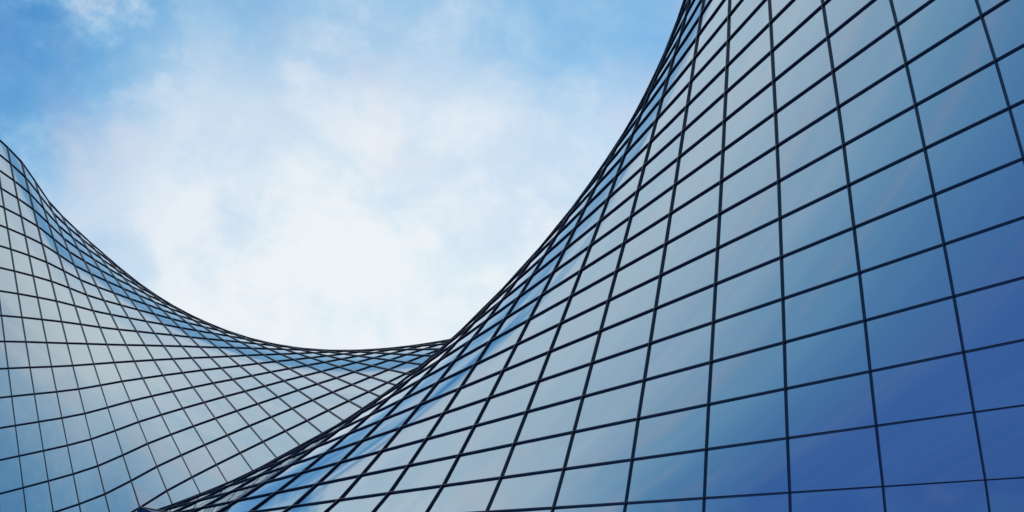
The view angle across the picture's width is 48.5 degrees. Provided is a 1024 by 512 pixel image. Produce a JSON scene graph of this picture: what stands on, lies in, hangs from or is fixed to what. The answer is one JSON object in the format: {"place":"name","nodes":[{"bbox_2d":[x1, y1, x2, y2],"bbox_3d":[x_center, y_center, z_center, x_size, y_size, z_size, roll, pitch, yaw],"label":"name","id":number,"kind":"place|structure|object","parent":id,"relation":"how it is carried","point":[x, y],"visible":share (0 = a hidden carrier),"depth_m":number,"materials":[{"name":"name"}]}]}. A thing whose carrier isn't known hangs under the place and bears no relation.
{"place":"outdoors","nodes":[
{"label":"outdoors","id":0,"kind":"place"},
{"bbox_2d":[0,140,449,511],"bbox_3d":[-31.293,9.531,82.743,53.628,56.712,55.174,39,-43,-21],"label":"twisted tower","id":1,"kind":"structure","parent":0,"point":[121,390],"depth_m":84.43,"materials":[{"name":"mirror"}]},
{"bbox_2d":[0,0,682,349],"label":"sky","id":2,"kind":"structure","parent":0,"point":[316,174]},
{"bbox_2d":[158,0,1023,511],"bbox_3d":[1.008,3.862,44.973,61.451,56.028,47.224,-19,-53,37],"label":"twisted tower","id":3,"kind":"structure","parent":0,"point":[774,262],"depth_m":36.56,"materials":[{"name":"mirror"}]},
{"bbox_2d":[137,506,168,511],"bbox_3d":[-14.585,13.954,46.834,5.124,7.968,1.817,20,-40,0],"label":"glass panel","id":4,"kind":"object","parent":3,"relation":"attached to","point":[142,509],"visible":1,"depth_m":48.09,"materials":[{"name":"blue glass"}]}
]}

